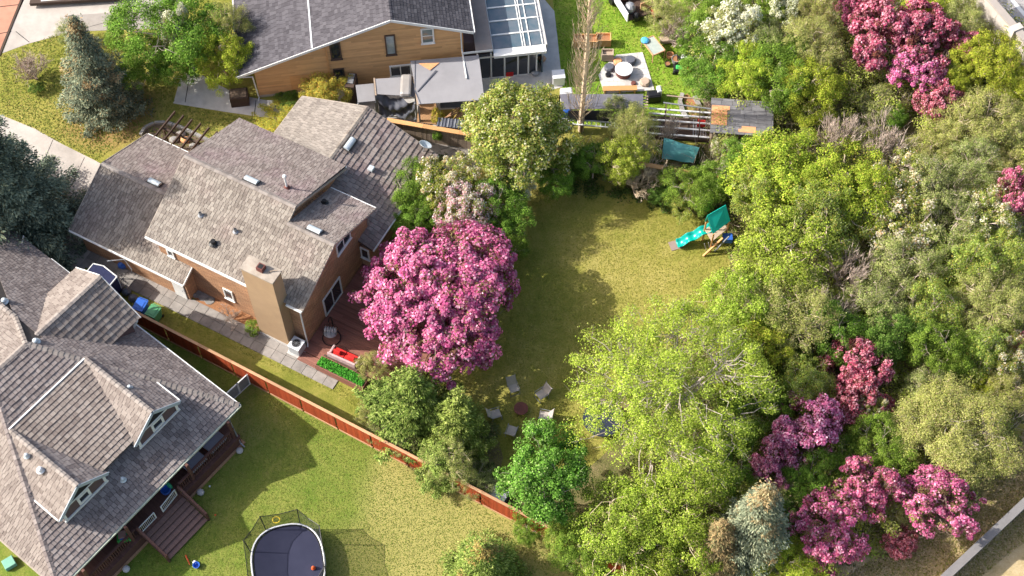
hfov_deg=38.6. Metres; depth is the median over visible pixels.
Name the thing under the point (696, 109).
ornamental grass
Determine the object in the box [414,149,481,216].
blossom tree
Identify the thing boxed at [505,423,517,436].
patio chair
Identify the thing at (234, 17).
tree
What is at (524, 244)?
shrub
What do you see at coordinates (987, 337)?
tree
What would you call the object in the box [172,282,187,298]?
side door
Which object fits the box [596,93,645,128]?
shrub
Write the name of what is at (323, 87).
golden bush
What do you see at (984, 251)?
tree
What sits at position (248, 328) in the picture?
bush
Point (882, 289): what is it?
tree
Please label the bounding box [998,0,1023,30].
road
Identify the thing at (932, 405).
olive tree
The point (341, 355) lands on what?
wicker sofa
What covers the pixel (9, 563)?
utility box
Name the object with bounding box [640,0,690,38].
bush
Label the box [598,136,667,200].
dead tree
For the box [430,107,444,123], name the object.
sapling
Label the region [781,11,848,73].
tree
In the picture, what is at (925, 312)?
tree
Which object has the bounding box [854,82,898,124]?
scrub
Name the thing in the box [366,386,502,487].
bare soil
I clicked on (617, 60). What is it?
pouf
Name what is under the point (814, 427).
crabapple tree
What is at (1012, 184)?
crabapple tree
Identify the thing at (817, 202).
tree
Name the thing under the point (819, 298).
tree
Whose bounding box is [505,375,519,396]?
patio chair
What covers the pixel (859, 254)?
scrub twigs
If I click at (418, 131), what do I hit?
cedar fence
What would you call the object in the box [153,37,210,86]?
shrub
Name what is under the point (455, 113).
lumber store
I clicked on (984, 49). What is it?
bush
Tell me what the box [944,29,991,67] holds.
crabapple bush
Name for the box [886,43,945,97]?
crabapple tree
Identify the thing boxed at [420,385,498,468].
pine tree
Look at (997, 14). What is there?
sound wall
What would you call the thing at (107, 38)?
shrub
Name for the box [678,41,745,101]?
bush
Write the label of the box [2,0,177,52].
driveway
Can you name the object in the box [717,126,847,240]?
tree
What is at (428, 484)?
pine tree
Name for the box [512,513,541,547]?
shrub
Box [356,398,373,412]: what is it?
shrub
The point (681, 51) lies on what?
shrub
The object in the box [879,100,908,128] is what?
bush
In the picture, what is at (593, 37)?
raised planter
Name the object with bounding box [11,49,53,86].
bare bush
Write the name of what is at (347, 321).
red brown deck
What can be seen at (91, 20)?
driveway
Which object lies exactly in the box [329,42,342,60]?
window
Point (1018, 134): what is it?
scrub
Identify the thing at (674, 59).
plant pot
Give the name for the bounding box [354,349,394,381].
bush
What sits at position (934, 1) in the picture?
bush
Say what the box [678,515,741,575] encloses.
spruce tree
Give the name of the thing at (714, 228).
playset
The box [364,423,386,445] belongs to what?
bush
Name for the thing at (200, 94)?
front walk
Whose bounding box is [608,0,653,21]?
open trailer
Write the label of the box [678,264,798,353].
tree
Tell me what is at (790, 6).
blossom tree
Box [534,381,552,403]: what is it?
patio chair
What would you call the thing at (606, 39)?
raised planter
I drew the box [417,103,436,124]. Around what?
plywood sheet
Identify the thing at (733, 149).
bush
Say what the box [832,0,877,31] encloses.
crabapple tree
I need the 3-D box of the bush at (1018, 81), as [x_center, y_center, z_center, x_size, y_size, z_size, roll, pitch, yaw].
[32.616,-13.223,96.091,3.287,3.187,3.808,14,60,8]
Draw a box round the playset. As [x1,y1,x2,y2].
[668,205,732,256]
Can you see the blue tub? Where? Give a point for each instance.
(121, 265)
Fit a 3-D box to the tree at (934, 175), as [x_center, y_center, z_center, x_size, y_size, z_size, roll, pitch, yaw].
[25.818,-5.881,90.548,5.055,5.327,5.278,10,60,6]
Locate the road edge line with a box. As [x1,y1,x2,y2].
[1010,0,1023,15]
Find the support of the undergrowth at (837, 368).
on the woodland floor
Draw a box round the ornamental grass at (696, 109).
[687,103,708,117]
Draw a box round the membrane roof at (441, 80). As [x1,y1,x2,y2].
[410,55,483,122]
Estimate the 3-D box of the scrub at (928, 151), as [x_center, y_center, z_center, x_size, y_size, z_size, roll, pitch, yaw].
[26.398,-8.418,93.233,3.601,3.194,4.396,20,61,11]
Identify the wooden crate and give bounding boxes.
[601,49,613,60]
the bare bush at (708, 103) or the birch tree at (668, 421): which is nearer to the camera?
the birch tree at (668, 421)
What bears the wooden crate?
on the stone patio at (640, 68)
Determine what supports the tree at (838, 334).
on the woodland floor
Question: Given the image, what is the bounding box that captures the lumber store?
[440,101,478,125]
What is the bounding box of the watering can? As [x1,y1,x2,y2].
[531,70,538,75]
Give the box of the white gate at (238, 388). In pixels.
[226,374,250,398]
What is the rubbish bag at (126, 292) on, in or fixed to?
on the ground at (328, 398)
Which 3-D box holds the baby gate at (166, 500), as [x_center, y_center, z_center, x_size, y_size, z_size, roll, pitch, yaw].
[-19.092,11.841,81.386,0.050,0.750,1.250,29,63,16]
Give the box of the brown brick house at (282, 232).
[69,96,438,346]
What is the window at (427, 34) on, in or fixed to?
in the cedar house at (366, 41)
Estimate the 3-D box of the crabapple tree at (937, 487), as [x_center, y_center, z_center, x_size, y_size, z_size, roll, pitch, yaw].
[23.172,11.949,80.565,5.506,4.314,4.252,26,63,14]
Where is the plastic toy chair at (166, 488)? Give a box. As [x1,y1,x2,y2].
[160,482,172,494]
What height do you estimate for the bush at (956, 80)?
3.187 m
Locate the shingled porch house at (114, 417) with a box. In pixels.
[0,230,244,575]
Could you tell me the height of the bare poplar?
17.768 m
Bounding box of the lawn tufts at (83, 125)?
[0,33,269,158]
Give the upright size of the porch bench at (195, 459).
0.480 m
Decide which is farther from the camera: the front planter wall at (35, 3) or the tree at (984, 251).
the front planter wall at (35, 3)
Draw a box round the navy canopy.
[87,263,121,293]
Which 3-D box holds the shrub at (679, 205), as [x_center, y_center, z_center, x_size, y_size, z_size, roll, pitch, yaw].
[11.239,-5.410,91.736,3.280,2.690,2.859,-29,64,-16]
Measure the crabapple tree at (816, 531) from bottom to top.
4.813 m
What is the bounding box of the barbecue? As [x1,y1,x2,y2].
[646,90,660,103]
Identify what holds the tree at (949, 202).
on the woodland floor
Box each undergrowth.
[378,417,615,575]
[403,152,485,243]
[558,140,736,221]
[622,0,1023,575]
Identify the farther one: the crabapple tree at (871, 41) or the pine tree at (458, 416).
the crabapple tree at (871, 41)
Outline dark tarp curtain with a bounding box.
[375,95,416,119]
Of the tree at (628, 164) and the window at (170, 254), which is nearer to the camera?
the window at (170, 254)
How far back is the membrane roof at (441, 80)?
94.65 m
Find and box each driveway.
[0,116,100,269]
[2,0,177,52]
[59,9,169,34]
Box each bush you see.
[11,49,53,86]
[219,304,240,331]
[244,319,259,336]
[298,71,352,102]
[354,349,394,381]
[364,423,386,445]
[388,435,421,459]
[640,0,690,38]
[658,14,690,47]
[660,113,680,139]
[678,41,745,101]
[702,97,716,111]
[704,39,777,104]
[709,135,738,159]
[721,135,770,174]
[750,533,829,575]
[774,477,804,509]
[781,447,840,508]
[781,493,805,543]
[815,111,873,160]
[819,432,866,488]
[827,292,863,332]
[846,404,918,477]
[851,102,918,174]
[868,489,919,532]
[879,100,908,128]
[879,522,919,560]
[899,357,955,397]
[901,0,953,26]
[927,0,984,45]
[940,60,982,108]
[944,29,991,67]
[947,26,1023,89]
[967,368,1004,399]
[980,329,1023,388]
[981,144,1023,184]
[982,368,1023,413]
[985,60,1023,105]
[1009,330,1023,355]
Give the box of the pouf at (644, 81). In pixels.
[640,77,649,86]
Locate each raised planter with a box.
[573,34,597,47]
[596,33,610,46]
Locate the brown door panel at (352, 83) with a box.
[345,73,357,103]
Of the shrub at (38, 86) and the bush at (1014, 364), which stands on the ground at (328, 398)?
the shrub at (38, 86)
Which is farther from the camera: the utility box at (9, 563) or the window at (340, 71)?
the window at (340, 71)
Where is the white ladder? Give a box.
[551,118,615,137]
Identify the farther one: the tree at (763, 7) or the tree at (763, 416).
the tree at (763, 7)
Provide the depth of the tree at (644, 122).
91.95 m
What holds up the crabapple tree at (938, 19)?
on the woodland floor
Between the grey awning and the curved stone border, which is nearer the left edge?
the grey awning
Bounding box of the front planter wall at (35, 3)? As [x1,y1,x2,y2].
[29,0,117,5]
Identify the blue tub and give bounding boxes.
[117,262,125,268]
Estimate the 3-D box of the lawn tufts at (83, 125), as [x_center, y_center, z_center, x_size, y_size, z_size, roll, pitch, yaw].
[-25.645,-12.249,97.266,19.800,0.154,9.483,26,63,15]
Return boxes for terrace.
[482,0,562,91]
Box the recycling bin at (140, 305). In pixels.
[132,297,148,314]
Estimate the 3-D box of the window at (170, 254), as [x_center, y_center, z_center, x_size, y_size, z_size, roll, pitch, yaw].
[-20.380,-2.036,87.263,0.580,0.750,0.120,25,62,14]
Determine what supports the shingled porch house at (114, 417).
on the ground at (328, 398)
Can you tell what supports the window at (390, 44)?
in the cedar house at (366, 41)
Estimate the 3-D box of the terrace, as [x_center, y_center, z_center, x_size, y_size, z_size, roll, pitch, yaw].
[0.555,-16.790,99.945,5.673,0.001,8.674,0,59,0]
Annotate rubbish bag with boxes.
[121,288,131,296]
[128,294,137,302]
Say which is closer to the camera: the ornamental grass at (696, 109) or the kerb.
the ornamental grass at (696, 109)
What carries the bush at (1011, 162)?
on the woodland floor
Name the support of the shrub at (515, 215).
on the ground at (328, 398)
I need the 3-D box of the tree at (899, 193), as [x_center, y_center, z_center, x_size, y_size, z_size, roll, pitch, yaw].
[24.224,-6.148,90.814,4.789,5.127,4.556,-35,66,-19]
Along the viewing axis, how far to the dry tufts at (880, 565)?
81.51 m
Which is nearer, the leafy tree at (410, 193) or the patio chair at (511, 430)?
the patio chair at (511, 430)
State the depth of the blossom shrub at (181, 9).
94.48 m
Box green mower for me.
[672,64,690,74]
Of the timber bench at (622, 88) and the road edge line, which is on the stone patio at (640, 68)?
the timber bench at (622, 88)
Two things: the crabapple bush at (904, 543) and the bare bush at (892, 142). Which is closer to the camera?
the crabapple bush at (904, 543)
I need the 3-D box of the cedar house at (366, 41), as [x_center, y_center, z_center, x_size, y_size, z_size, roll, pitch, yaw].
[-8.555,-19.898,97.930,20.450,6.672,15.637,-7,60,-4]
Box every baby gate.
[138,512,156,531]
[160,489,176,511]
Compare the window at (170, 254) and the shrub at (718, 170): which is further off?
the shrub at (718, 170)
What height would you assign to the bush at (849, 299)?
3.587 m
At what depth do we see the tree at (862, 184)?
88.37 m
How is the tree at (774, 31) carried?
on the woodland floor
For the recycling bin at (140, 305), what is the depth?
88.27 m
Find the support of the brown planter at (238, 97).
on the front walk
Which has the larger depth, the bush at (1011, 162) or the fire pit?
the bush at (1011, 162)
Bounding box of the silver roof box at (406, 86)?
[400,74,411,96]
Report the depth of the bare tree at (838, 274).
86.92 m
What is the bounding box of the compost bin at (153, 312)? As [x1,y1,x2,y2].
[145,303,163,321]
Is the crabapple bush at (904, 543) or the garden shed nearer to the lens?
the crabapple bush at (904, 543)
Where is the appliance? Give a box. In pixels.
[560,87,572,100]
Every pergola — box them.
[154,111,217,151]
[648,95,710,142]
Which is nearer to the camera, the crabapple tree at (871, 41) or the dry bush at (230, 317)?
the dry bush at (230, 317)
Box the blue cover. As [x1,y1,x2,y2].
[583,402,621,437]
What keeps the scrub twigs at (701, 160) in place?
on the woodland floor
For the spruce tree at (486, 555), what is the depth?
77.94 m
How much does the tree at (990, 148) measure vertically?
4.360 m
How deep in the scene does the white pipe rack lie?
89.29 m
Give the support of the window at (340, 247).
in the brown brick house at (282, 232)
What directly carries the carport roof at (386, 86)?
on the side yard path at (371, 105)
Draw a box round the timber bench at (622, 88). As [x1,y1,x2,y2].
[602,85,636,93]
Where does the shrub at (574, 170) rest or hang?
on the ground at (328, 398)
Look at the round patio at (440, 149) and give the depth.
95.26 m
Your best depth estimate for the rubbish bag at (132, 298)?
89.19 m
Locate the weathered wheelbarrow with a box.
[658,33,677,43]
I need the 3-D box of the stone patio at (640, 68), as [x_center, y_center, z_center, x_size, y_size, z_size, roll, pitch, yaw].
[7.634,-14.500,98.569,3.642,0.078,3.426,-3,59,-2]
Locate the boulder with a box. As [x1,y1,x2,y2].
[169,136,178,142]
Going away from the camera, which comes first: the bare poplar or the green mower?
the bare poplar
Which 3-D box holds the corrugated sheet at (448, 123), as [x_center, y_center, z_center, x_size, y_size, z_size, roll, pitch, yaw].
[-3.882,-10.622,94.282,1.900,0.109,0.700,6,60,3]
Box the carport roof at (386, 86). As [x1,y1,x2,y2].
[373,77,416,112]
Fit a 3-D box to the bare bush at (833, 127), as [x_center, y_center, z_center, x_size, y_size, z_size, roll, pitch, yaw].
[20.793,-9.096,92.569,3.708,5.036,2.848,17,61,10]
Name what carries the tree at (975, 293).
on the woodland floor
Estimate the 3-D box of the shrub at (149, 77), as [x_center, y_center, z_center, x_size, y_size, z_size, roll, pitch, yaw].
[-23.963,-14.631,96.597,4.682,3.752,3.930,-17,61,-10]
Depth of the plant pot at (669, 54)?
99.04 m
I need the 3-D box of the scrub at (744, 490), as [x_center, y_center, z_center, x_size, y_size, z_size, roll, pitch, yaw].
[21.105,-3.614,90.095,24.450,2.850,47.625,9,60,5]
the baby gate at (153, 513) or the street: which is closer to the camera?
the baby gate at (153, 513)
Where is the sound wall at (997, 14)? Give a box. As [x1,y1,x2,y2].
[959,0,1023,71]
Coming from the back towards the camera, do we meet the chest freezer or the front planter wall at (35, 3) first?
the front planter wall at (35, 3)
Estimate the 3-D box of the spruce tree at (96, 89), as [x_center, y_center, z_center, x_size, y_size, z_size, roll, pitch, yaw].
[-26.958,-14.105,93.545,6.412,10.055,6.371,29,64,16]
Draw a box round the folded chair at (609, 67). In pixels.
[604,63,614,72]
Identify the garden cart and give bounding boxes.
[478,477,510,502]
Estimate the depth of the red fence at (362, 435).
84.69 m
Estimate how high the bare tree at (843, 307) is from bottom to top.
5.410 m
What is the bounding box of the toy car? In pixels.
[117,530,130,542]
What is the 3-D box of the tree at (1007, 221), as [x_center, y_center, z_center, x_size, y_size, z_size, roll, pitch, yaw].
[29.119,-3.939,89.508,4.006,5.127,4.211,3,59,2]
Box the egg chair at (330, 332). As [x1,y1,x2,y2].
[322,317,340,345]
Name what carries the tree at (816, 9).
on the woodland floor
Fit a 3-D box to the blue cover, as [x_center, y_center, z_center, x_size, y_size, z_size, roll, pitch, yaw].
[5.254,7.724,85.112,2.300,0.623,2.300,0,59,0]
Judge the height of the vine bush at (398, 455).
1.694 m
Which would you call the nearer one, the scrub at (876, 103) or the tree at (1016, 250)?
the tree at (1016, 250)
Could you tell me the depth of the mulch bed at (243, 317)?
89.20 m
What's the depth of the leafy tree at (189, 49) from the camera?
94.66 m
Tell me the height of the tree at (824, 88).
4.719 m
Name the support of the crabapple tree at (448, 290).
on the ground at (328, 398)
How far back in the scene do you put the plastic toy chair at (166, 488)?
81.96 m
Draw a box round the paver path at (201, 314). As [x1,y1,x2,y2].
[80,251,337,388]
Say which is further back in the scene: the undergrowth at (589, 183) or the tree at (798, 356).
the undergrowth at (589, 183)
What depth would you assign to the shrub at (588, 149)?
91.93 m
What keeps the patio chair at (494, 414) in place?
on the ground at (328, 398)
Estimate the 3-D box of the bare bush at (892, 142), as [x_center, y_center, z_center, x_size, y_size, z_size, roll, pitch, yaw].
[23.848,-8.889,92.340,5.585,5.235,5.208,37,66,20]
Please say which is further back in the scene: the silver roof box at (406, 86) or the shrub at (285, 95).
the shrub at (285, 95)
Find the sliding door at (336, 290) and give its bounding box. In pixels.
[322,276,342,316]
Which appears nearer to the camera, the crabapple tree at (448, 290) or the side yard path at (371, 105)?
the crabapple tree at (448, 290)
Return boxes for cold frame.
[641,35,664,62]
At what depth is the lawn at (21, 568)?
82.70 m
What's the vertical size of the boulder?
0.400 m
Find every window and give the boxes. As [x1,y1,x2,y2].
[166,249,175,259]
[222,288,235,302]
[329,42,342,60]
[333,68,344,83]
[335,233,351,257]
[360,247,370,261]
[384,34,397,56]
[389,64,412,77]
[420,28,434,44]
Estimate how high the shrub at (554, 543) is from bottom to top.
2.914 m
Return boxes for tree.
[0,114,89,271]
[55,11,154,139]
[101,0,234,75]
[195,27,254,96]
[202,0,256,48]
[347,219,520,389]
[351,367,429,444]
[364,364,463,465]
[392,156,441,216]
[413,438,471,499]
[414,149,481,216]
[416,434,478,491]
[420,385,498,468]
[432,179,504,239]
[438,528,532,575]
[456,77,584,195]
[493,416,592,527]
[562,292,787,513]
[564,471,687,575]
[594,130,652,187]
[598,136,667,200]
[606,101,661,151]
[638,469,728,575]
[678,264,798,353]
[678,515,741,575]
[682,0,734,29]
[685,414,760,501]
[694,0,766,55]
[711,315,807,415]
[712,379,797,445]
[715,478,792,575]
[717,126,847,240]
[727,164,785,218]
[732,204,842,325]
[738,0,785,28]
[739,252,846,372]
[742,30,817,116]
[745,435,798,490]
[746,15,797,63]
[761,328,819,393]
[763,0,808,29]
[768,390,847,474]
[773,177,875,272]
[775,353,840,415]
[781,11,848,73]
[781,55,849,136]
[786,486,871,575]
[789,0,844,43]
[790,134,898,231]
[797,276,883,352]
[801,298,878,367]
[812,336,894,401]
[824,243,878,297]
[827,371,895,424]
[830,455,905,523]
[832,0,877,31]
[841,264,915,345]
[848,0,923,71]
[848,303,927,375]
[856,395,888,430]
[859,192,938,260]
[862,228,950,304]
[867,146,940,217]
[877,370,1023,489]
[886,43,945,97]
[888,0,961,78]
[891,463,986,539]
[894,150,973,230]
[901,317,984,380]
[902,276,965,351]
[905,188,995,260]
[911,75,967,121]
[922,99,992,160]
[927,228,1009,294]
[939,133,1015,195]
[941,84,1023,146]
[944,250,1023,334]
[944,324,1009,387]
[954,184,1021,248]
[976,226,1023,284]
[991,165,1023,219]
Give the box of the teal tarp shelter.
[660,138,699,165]
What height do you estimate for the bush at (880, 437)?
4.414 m
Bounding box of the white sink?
[677,53,696,63]
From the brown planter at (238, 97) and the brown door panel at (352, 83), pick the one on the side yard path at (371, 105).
the brown door panel at (352, 83)
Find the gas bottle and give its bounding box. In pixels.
[656,86,661,94]
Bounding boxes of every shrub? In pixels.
[27,81,44,93]
[103,28,127,49]
[116,35,180,90]
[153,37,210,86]
[157,1,195,52]
[251,99,293,131]
[273,90,298,110]
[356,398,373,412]
[390,196,444,238]
[432,131,442,140]
[471,177,536,237]
[478,160,536,206]
[487,225,531,260]
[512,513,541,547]
[530,162,575,203]
[540,522,590,563]
[543,512,611,575]
[549,151,586,181]
[569,138,616,180]
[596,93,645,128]
[612,510,711,575]
[646,180,680,207]
[656,164,728,216]
[668,180,710,225]
[670,12,718,59]
[692,156,738,199]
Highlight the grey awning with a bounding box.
[559,94,647,124]
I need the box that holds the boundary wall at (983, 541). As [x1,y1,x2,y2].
[941,498,1023,575]
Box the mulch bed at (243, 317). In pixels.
[194,298,259,333]
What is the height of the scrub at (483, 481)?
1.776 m
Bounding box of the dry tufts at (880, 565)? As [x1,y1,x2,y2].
[849,431,1023,575]
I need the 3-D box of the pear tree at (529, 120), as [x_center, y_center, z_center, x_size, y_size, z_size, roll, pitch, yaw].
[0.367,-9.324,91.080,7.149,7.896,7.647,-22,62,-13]
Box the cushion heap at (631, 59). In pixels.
[624,55,635,65]
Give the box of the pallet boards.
[693,119,706,135]
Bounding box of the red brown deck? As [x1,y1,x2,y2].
[297,248,431,384]
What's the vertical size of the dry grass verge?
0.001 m
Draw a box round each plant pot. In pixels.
[666,51,673,59]
[671,55,678,64]
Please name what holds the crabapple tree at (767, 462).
on the woodland floor
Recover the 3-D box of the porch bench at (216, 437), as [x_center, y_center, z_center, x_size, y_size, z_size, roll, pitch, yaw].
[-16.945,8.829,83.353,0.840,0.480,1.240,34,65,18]
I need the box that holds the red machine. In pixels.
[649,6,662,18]
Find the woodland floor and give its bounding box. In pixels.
[509,0,1023,575]
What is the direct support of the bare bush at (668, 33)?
on the lawn at (614, 47)
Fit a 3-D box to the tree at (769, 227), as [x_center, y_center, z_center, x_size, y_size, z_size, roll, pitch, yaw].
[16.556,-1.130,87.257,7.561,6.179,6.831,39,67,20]
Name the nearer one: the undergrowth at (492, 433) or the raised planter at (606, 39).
the undergrowth at (492, 433)
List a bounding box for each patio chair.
[485,407,502,419]
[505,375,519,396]
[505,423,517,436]
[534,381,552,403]
[538,408,554,419]
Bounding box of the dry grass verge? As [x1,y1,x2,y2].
[835,403,1023,575]
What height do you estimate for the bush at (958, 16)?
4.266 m
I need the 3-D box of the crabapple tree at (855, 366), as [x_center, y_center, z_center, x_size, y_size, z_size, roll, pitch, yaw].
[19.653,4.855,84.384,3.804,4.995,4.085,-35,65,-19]
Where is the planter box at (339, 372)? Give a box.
[315,355,369,390]
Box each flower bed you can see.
[144,125,204,151]
[683,93,698,118]
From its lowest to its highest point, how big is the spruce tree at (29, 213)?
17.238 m
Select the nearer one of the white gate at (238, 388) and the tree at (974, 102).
the white gate at (238, 388)
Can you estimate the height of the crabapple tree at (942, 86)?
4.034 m
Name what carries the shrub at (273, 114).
on the ground at (328, 398)
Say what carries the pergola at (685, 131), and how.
on the lawn at (614, 47)
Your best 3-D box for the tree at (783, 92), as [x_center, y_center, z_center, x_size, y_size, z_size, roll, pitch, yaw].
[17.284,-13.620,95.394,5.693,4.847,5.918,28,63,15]
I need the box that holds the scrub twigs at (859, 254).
[617,0,1023,575]
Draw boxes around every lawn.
[0,324,606,575]
[553,0,708,143]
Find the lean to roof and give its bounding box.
[356,83,377,112]
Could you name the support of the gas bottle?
on the lawn at (614, 47)
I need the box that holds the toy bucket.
[192,560,199,568]
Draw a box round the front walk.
[173,73,289,119]
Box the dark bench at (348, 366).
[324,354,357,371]
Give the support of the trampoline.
on the lawn at (21, 568)
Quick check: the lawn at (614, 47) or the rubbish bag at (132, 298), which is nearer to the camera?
the rubbish bag at (132, 298)
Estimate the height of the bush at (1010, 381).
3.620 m
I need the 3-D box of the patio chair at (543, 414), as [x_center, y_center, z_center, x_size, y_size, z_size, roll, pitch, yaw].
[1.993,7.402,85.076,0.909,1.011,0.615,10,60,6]
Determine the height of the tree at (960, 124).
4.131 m
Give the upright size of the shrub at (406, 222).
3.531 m
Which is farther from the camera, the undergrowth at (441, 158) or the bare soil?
the undergrowth at (441, 158)
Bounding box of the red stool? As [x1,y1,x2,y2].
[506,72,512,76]
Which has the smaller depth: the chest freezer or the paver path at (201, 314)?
the paver path at (201, 314)
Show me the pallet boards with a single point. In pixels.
(698, 128)
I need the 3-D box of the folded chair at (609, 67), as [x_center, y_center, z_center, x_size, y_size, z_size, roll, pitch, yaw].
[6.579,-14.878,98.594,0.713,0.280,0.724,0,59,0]
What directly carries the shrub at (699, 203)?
on the woodland floor
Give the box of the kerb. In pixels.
[0,0,21,55]
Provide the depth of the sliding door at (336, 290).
88.42 m
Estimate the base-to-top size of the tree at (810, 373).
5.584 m
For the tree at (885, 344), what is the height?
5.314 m
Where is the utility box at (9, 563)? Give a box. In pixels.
[1,555,16,570]
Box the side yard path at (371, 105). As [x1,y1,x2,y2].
[338,82,516,125]
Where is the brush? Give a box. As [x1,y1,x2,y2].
[352,407,379,431]
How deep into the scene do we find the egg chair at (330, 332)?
87.28 m
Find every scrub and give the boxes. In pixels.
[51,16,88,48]
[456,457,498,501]
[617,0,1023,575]
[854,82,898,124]
[901,125,956,175]
[985,115,1023,166]
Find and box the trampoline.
[243,509,326,575]
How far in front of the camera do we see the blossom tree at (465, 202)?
88.39 m
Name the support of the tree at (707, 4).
on the woodland floor
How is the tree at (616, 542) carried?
on the woodland floor
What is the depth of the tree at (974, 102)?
92.80 m
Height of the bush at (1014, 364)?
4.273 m
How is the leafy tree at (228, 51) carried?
on the ground at (328, 398)
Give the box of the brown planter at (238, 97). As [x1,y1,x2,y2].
[229,87,249,107]
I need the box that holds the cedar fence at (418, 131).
[387,118,718,184]
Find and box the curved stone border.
[678,92,703,118]
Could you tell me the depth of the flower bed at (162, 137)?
95.98 m
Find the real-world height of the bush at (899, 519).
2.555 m
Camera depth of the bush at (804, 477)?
80.63 m
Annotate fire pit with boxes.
[514,402,527,414]
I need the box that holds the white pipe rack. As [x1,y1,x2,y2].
[107,259,131,270]
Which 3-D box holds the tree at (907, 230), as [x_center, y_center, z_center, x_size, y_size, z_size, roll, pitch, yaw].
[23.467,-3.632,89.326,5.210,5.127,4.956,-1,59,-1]
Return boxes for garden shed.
[709,98,773,150]
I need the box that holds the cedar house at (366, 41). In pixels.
[232,0,546,100]
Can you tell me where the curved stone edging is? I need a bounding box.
[139,120,208,140]
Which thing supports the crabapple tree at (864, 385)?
on the woodland floor
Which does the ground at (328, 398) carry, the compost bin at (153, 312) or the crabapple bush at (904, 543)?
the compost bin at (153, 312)
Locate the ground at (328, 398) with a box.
[0,0,1023,539]
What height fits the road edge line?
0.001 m
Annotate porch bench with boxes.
[183,451,206,472]
[203,431,226,454]
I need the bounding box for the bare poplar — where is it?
[564,0,604,132]
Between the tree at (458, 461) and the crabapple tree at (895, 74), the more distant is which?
the crabapple tree at (895, 74)
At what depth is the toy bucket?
80.84 m
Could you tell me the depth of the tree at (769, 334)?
82.89 m
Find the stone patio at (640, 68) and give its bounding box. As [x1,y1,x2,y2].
[599,52,654,93]
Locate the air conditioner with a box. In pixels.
[287,336,305,357]
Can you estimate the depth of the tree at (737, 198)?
89.03 m
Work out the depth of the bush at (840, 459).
81.70 m
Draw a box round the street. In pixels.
[0,0,23,48]
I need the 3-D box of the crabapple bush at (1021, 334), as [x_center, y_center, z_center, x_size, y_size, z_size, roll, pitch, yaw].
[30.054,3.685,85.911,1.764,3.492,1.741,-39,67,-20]
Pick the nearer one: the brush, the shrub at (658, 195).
the brush
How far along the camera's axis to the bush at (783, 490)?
80.50 m
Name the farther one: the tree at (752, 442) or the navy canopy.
the navy canopy
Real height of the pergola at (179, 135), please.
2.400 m
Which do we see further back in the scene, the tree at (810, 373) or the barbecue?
the barbecue
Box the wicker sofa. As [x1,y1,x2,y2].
[327,345,360,368]
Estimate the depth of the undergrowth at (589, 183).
93.57 m
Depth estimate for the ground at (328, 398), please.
90.46 m
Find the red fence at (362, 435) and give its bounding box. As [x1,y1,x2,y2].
[135,310,631,575]
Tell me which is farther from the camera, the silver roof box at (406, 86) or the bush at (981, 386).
the silver roof box at (406, 86)
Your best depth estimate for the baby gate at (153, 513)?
80.65 m
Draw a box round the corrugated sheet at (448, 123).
[436,117,463,128]
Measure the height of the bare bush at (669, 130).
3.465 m
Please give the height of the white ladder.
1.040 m
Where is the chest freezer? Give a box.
[552,69,564,85]
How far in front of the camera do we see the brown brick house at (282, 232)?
87.70 m
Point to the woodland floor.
(603, 466)
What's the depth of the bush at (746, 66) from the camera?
94.23 m
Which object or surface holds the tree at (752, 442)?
on the woodland floor
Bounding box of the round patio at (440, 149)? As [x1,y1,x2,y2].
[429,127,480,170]
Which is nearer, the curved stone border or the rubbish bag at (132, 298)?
the rubbish bag at (132, 298)
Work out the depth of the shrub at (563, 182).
91.23 m
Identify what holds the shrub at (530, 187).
on the ground at (328, 398)
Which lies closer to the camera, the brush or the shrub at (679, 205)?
the brush
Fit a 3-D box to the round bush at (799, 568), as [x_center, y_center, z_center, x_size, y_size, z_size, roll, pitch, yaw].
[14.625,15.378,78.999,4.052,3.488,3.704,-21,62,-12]
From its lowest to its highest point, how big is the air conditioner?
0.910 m
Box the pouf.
[614,57,621,64]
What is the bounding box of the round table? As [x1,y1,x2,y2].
[615,62,632,78]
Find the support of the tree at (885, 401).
on the woodland floor
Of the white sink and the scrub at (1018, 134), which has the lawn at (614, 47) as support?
the white sink
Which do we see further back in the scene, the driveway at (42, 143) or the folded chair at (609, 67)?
the folded chair at (609, 67)
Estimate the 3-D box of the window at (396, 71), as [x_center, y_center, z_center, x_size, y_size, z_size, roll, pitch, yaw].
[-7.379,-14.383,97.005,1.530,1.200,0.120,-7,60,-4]
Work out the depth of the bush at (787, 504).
79.73 m
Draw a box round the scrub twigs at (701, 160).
[578,136,732,196]

